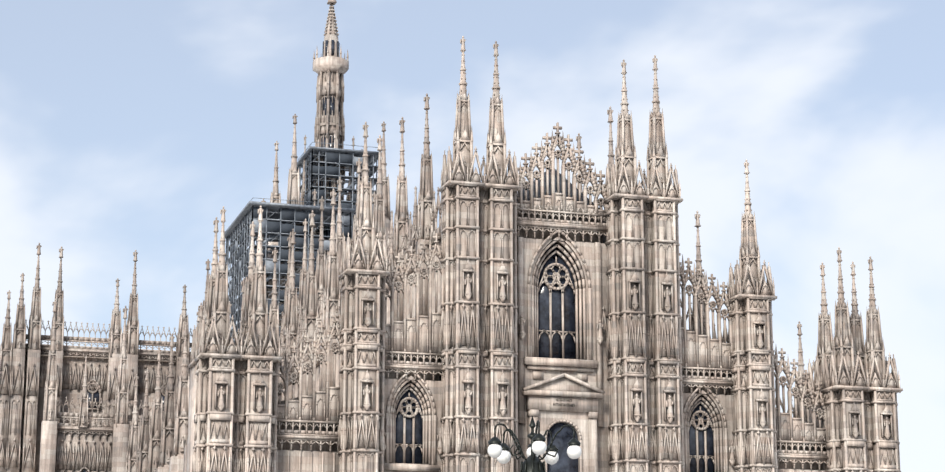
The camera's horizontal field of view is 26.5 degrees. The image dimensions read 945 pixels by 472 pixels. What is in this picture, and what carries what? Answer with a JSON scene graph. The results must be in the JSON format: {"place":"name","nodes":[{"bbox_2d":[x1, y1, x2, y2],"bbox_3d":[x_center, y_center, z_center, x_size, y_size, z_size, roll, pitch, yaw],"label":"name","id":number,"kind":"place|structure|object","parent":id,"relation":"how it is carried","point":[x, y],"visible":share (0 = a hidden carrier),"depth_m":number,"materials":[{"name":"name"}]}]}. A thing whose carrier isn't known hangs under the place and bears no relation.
{"place":"outdoors","nodes":[
{"label":"outdoors","id":0,"kind":"place"},
{"bbox_2d":[0,0,944,471],"label":"sky","id":1,"kind":"structure","parent":0,"point":[127,126],"materials":[{"name":"blue"}]},
{"bbox_2d":[517,169,593,205],"bbox_3d":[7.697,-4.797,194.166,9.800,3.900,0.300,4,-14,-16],"label":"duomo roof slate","id":2,"kind":"object","parent":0,"point":[555,188],"depth_m":194.09,"materials":[{"name":"grey stone"}]},
{"label":"piazza ground","id":3,"kind":"structure","parent":0,"visible":0},
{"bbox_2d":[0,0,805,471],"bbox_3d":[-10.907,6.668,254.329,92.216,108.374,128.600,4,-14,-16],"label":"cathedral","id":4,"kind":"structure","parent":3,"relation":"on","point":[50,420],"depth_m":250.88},
{"bbox_2d":[224,142,381,342],"bbox_3d":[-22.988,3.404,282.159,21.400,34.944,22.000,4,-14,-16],"label":"scaffolding","id":5,"kind":"object","parent":4,"relation":"on","point":[236,227],"visible":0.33,"depth_m":279.57,"materials":[{"name":"metal"}]},
{"bbox_2d":[225,152,372,336],"bbox_3d":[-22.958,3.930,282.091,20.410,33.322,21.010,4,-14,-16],"label":"scaffolding netting","id":6,"kind":"object","parent":5,"relation":"attached to","point":[287,214],"visible":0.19,"depth_m":272.25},
{"bbox_2d":[229,157,372,293],"bbox_3d":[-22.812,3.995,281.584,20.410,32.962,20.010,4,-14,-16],"label":"scaffolding panels","id":7,"kind":"object","parent":5,"relation":"attached to","point":[269,266],"visible":0.19,"depth_m":272.34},
{"bbox_2d":[83,40,719,471],"bbox_3d":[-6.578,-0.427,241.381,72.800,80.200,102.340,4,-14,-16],"label":"windows","id":8,"kind":"structure","parent":4,"relation":"on","point":[563,438],"depth_m":190.39,"materials":[{"name":"black glass"}]},
{"bbox_2d":[186,36,902,471],"bbox_3d":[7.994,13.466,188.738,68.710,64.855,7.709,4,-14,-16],"label":"cathedral facade","id":9,"kind":"structure","parent":4,"relation":"attached to","point":[640,376],"depth_m":187.62,"materials":[{"name":"beige stone"}]},
{"bbox_2d":[553,398,572,406],"bbox_3d":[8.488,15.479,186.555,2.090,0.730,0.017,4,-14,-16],"label":"inscription","id":10,"kind":"object","parent":9,"relation":"attached to","point":[571,405],"visible":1,"depth_m":186.52,"materials":[{"name":"grey stone"}]},
{"bbox_2d":[488,416,581,471],"bbox_3d":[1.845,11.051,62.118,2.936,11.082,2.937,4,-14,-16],"label":"street lamp","id":11,"kind":"object","parent":3,"relation":"on","point":[532,462],"visible":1,"depth_m":62.92,"materials":[{"name":"metal"}]}
]}

